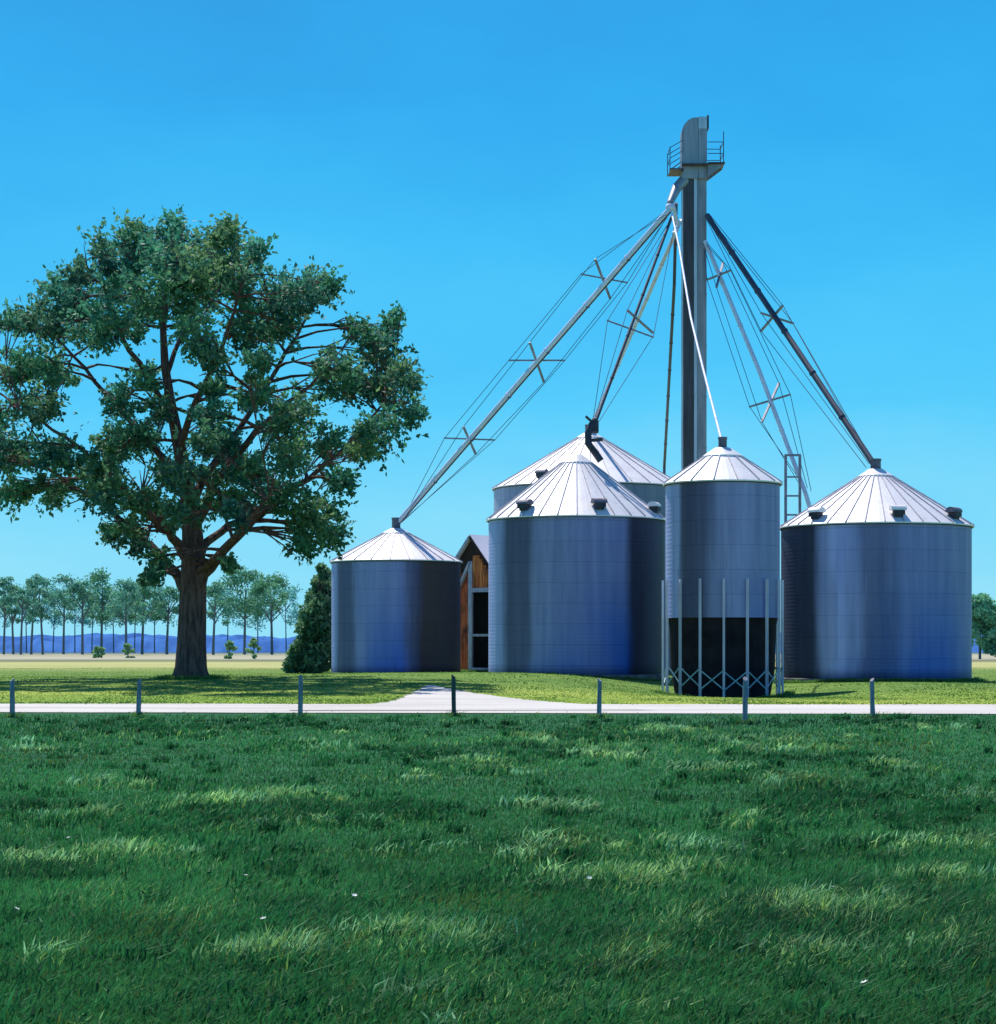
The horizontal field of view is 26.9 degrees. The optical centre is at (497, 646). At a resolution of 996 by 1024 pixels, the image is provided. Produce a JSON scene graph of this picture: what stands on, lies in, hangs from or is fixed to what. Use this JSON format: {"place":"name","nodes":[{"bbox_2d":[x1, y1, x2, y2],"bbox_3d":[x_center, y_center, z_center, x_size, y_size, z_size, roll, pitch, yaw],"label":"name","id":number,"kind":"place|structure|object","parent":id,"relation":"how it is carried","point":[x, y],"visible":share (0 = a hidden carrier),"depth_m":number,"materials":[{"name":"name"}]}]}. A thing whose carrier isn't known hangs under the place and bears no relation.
{"place":"outdoors","nodes":[
{"label":"outdoors","id":0,"kind":"place"},
{"bbox_2d":[293,685,650,709],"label":"gravel driveway","id":1,"kind":"structure","parent":0,"point":[430,697],"depth_m":63.52,"materials":[{"name":"grey gravel"}]},
{"bbox_2d":[0,633,982,651],"bbox_3d":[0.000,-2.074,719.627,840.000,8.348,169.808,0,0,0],"label":"hills","id":2,"kind":"structure","parent":0,"point":[264,643],"depth_m":650.24,"materials":[{"name":"blue"}]},
{"bbox_2d":[0,712,995,1023],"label":"field grass","id":3,"kind":"structure","parent":0,"point":[112,940],"depth_m":15.50,"materials":[{"name":"green plant"}]},
{"bbox_2d":[0,652,995,1023],"bbox_3d":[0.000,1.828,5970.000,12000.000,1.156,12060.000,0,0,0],"label":"ground","id":4,"kind":"structure","parent":0,"point":[140,660],"depth_m":55.24,"materials":[{"name":"green plant"}]},
{"bbox_2d":[0,581,13,627],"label":"tree","id":5,"kind":"object","parent":4,"relation":"on","point":[7,626],"visible":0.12,"depth_m":562.14,"materials":[{"name":"green plant"}]},
{"bbox_2d":[0,576,19,653],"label":"tree","id":6,"kind":"object","parent":4,"relation":"on","point":[4,599],"visible":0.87,"depth_m":477.79,"materials":[{"name":"green plant"}]},
{"bbox_2d":[1,582,20,653],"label":"tree","id":7,"kind":"object","parent":4,"relation":"on","point":[14,612],"visible":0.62,"depth_m":487.29,"materials":[{"name":"green plant"}]},
{"bbox_2d":[10,678,14,717],"bbox_3d":[-12.302,1.420,52.804,0.144,1.260,0.139,0,0,0],"label":"fence post","id":8,"kind":"object","parent":4,"relation":"on","point":[12,695],"visible":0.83,"depth_m":52.75,"materials":[{"name":"grey wood"}]},
{"bbox_2d":[2,583,42,652],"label":"tree","id":9,"kind":"object","parent":4,"relation":"on","point":[36,619],"visible":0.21,"depth_m":577.82,"materials":[{"name":"green plant"}]},
{"bbox_2d":[5,578,41,654],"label":"tree","id":10,"kind":"object","parent":4,"relation":"on","point":[24,599],"visible":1,"depth_m":464.29,"materials":[{"name":"green plant"}]},
{"bbox_2d":[23,573,51,654],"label":"tree","id":11,"kind":"object","parent":4,"relation":"on","point":[45,595],"visible":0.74,"depth_m":470.75,"materials":[{"name":"green plant"}]},
{"bbox_2d":[26,576,51,653],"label":"tree","id":12,"kind":"object","parent":4,"relation":"on","point":[47,583],"visible":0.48,"depth_m":474.86,"materials":[{"name":"green plant"}]},
{"bbox_2d":[38,581,70,652],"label":"tree","id":13,"kind":"object","parent":4,"relation":"on","point":[55,621],"visible":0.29,"depth_m":595.67,"materials":[{"name":"green plant"}]},
{"bbox_2d":[49,573,80,653],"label":"tree","id":14,"kind":"object","parent":4,"relation":"on","point":[65,579],"visible":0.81,"depth_m":488.80,"materials":[{"name":"green plant"}]},
{"bbox_2d":[53,584,89,652],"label":"tree","id":15,"kind":"object","parent":4,"relation":"on","point":[75,620],"visible":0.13,"depth_m":608.85,"materials":[{"name":"green plant"}]},
{"bbox_2d":[61,580,101,654],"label":"tree","id":16,"kind":"object","parent":4,"relation":"on","point":[78,588],"visible":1,"depth_m":468.72,"materials":[{"name":"green plant"}]},
{"bbox_2d":[71,583,106,652],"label":"tree","id":17,"kind":"object","parent":4,"relation":"on","point":[86,621],"visible":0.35,"depth_m":566.29,"materials":[{"name":"green plant"}]},
{"bbox_2d":[92,646,105,657],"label":"sapling","id":18,"kind":"object","parent":4,"relation":"on","point":[96,651],"visible":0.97,"depth_m":329.91,"materials":[{"name":"green plant"}]},
{"bbox_2d":[70,567,132,653],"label":"tree","id":19,"kind":"object","parent":4,"relation":"on","point":[101,576],"visible":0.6,"depth_m":488.19,"materials":[{"name":"green plant"}]},
{"bbox_2d":[93,584,127,652],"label":"tree","id":20,"kind":"object","parent":4,"relation":"on","point":[119,624],"visible":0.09,"depth_m":579.88,"materials":[{"name":"green plant"}]},
{"bbox_2d":[101,576,149,654],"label":"tree","id":21,"kind":"object","parent":4,"relation":"on","point":[128,585],"visible":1,"depth_m":449.94,"materials":[{"name":"green plant"}]},
{"bbox_2d":[121,643,134,657],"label":"sapling","id":22,"kind":"object","parent":4,"relation":"on","point":[126,650],"visible":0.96,"depth_m":329.99,"materials":[{"name":"green plant"}]},
{"bbox_2d":[122,589,152,652],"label":"tree","id":23,"kind":"object","parent":4,"relation":"on","point":[130,623],"visible":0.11,"depth_m":561.83,"materials":[{"name":"green plant"}]},
{"bbox_2d":[136,679,141,716],"bbox_3d":[-9.229,1.438,53.515,0.158,1.223,0.138,0,0,0],"label":"fence post","id":24,"kind":"object","parent":4,"relation":"on","point":[138,701],"visible":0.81,"depth_m":53.46,"materials":[{"name":"grey wood"}]},
{"bbox_2d":[124,581,172,653],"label":"tree","id":25,"kind":"object","parent":4,"relation":"on","point":[147,593],"visible":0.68,"depth_m":479.90,"materials":[{"name":"green plant"}]},
{"bbox_2d":[140,583,177,652],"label":"tree","id":26,"kind":"object","parent":4,"relation":"on","point":[158,591],"visible":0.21,"depth_m":562.86,"materials":[{"name":"green plant"}]},
{"bbox_2d":[151,586,179,653],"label":"tree","id":27,"kind":"object","parent":4,"relation":"on","point":[165,611],"visible":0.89,"depth_m":481.75,"materials":[{"name":"green plant"}]},
{"bbox_2d":[0,204,432,677],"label":"shade tree","id":28,"kind":"object","parent":4,"relation":"on","point":[215,268],"visible":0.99,"depth_m":86.93,"materials":[{"name":"green plant"}]},
{"bbox_2d":[206,581,235,654],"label":"tree","id":29,"kind":"object","parent":4,"relation":"on","point":[213,592],"visible":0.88,"depth_m":454.73,"materials":[{"name":"green plant"}]},
{"bbox_2d":[207,588,246,652],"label":"tree","id":30,"kind":"object","parent":4,"relation":"on","point":[227,592],"visible":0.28,"depth_m":597.85,"materials":[{"name":"green plant"}]},
{"bbox_2d":[224,640,237,658],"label":"sapling","id":31,"kind":"object","parent":4,"relation":"on","point":[229,645],"visible":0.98,"depth_m":304.42,"materials":[{"name":"green plant"}]},
{"bbox_2d":[209,564,277,653],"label":"tree","id":32,"kind":"object","parent":4,"relation":"on","point":[243,609],"visible":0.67,"depth_m":474.76,"materials":[{"name":"green plant"}]},
{"bbox_2d":[245,637,261,658],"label":"sapling","id":33,"kind":"object","parent":4,"relation":"on","point":[253,642],"visible":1,"depth_m":304.49,"materials":[{"name":"green plant"}]},
{"bbox_2d":[235,580,278,652],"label":"tree","id":34,"kind":"object","parent":4,"relation":"on","point":[255,622],"visible":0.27,"depth_m":591.86,"materials":[{"name":"green plant"}]},
{"bbox_2d":[243,571,289,654],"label":"tree","id":35,"kind":"object","parent":4,"relation":"on","point":[267,585],"visible":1,"depth_m":467.88,"materials":[{"name":"green plant"}]},
{"bbox_2d":[264,583,302,652],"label":"tree","id":36,"kind":"object","parent":4,"relation":"on","point":[294,611],"visible":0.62,"depth_m":571.89,"materials":[{"name":"green plant"}]},
{"bbox_2d":[298,675,302,714],"bbox_3d":[-5.005,1.385,52.801,0.143,1.329,0.135,0,0,0],"label":"fence post","id":37,"kind":"object","parent":4,"relation":"on","point":[300,693],"visible":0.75,"depth_m":52.75,"materials":[{"name":"grey wood"}]},
{"bbox_2d":[280,562,330,673],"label":"shrub","id":38,"kind":"object","parent":4,"relation":"on","point":[309,650],"visible":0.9,"depth_m":139.82,"materials":[{"name":"green plant"}]},
{"bbox_2d":[329,517,462,673],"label":"grain silo","id":39,"kind":"object","parent":4,"relation":"on","point":[395,597],"visible":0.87,"depth_m":132.47,"materials":[{"name":"metal"}]},
{"bbox_2d":[451,675,455,716],"bbox_3d":[-1.130,1.383,53.511,0.135,1.333,0.137,0,0,0],"label":"fence post","id":40,"kind":"object","parent":4,"relation":"on","point":[453,689],"visible":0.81,"depth_m":53.47,"materials":[{"name":"grey wood"}]},
{"bbox_2d":[455,535,488,670],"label":"barn","id":41,"kind":"structure","parent":4,"relation":"on","point":[472,554],"depth_m":147.42,"materials":[{"name":"brown wood"}]},
{"bbox_2d":[486,454,665,679],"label":"grain silo","id":42,"kind":"object","parent":4,"relation":"on","point":[576,559],"visible":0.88,"depth_m":110.94,"materials":[{"name":"metal"}]},
{"bbox_2d":[492,424,670,673],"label":"grain silo","id":43,"kind":"object","parent":4,"relation":"on","point":[640,479],"visible":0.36,"depth_m":138.24,"materials":[{"name":"metal"}]},
{"bbox_2d":[597,678,601,716],"bbox_3d":[2.524,1.415,52.106,0.144,1.271,0.135,0,0,0],"label":"fence post","id":44,"kind":"object","parent":4,"relation":"on","point":[599,698],"visible":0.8,"depth_m":52.06,"materials":[{"name":"grey wood"}]},
{"bbox_2d":[663,202,677,473],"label":"grain spout","id":45,"kind":"object","parent":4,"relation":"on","point":[670,342],"visible":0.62,"depth_m":134.71,"materials":[{"name":"grey metal"}]},
{"bbox_2d":[665,115,724,469],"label":"grain elevator","id":46,"kind":"object","parent":4,"relation":"on","point":[695,171],"visible":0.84,"depth_m":124.62,"materials":[{"name":"metal"}]},
{"bbox_2d":[399,208,671,523],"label":"grain spout","id":47,"kind":"object","parent":46,"relation":"attached to","point":[572,321],"visible":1,"depth_m":129.07,"materials":[{"name":"metal"}]},
{"bbox_2d":[585,216,673,462],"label":"grain spout","id":48,"kind":"object","parent":46,"relation":"attached to","point":[592,426],"visible":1,"depth_m":118.17,"materials":[{"name":"metal"}]},
{"bbox_2d":[594,226,678,417],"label":"grain spout","id":49,"kind":"object","parent":46,"relation":"attached to","point":[654,280],"visible":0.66,"depth_m":129.35,"materials":[{"name":"grey metal"}]},
{"bbox_2d":[662,437,783,697],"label":"grain silo","id":50,"kind":"object","parent":4,"relation":"on","point":[723,601],"visible":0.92,"depth_m":92.88,"materials":[{"name":"metal"}]},
{"bbox_2d":[671,213,721,436],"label":"grain spout","id":51,"kind":"object","parent":50,"relation":"attached to","point":[701,361],"visible":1,"depth_m":109.66,"materials":[{"name":"silver metal"}]},
{"bbox_2d":[742,677,747,721],"bbox_3d":[5.719,1.374,48.292,0.135,1.352,0.137,0,0,-42],"label":"fence post","id":52,"kind":"object","parent":4,"relation":"on","point":[745,697],"visible":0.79,"depth_m":48.24,"materials":[{"name":"grey wood"}]},
{"bbox_2d":[703,240,811,507],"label":"grain spout","id":53,"kind":"object","parent":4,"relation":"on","point":[720,273],"visible":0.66,"depth_m":122.03,"materials":[{"name":"metal"}]},
{"bbox_2d":[870,678,874,717],"bbox_3d":[9.428,1.418,52.451,0.152,1.264,0.138,0,0,0],"label":"fence post","id":54,"kind":"object","parent":4,"relation":"on","point":[872,701],"visible":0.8,"depth_m":52.40,"materials":[{"name":"grey wood"}]},
{"bbox_2d":[780,458,974,681],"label":"grain silo","id":55,"kind":"object","parent":4,"relation":"on","point":[876,567],"visible":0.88,"depth_m":104.89,"materials":[{"name":"metal"}]},
{"bbox_2d":[705,213,872,466],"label":"grain spout","id":56,"kind":"object","parent":55,"relation":"attached to","point":[773,315],"visible":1,"depth_m":116.25,"materials":[{"name":"metal"}]},
{"bbox_2d":[784,454,800,522],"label":"ladder","id":57,"kind":"object","parent":55,"relation":"attached to","point":[785,485],"visible":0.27,"depth_m":118.94,"materials":[{"name":"metal"}]},
{"bbox_2d":[972,593,995,658],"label":"round tree","id":58,"kind":"object","parent":4,"relation":"on","point":[983,614],"visible":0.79,"depth_m":298.58,"materials":[{"name":"green plant"}]},
{"bbox_2d":[985,603,995,656],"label":"round tree","id":59,"kind":"object","parent":4,"relation":"on","point":[993,640],"visible":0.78,"depth_m":299.31,"materials":[{"name":"green plant"}]},
{"bbox_2d":[0,668,995,724],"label":"lawn grass","id":60,"kind":"structure","parent":0,"point":[774,698],"depth_m":79.72,"materials":[{"name":"green plant"}]},
{"bbox_2d":[0,704,995,713],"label":"gravel road","id":61,"kind":"structure","parent":0,"point":[774,708],"depth_m":59.92,"materials":[{"name":"grey gravel"}]},
{"bbox_2d":[0,0,995,637],"label":"sky","id":62,"kind":"structure","parent":0,"point":[465,162],"materials":[{"name":"blue"}]}
]}

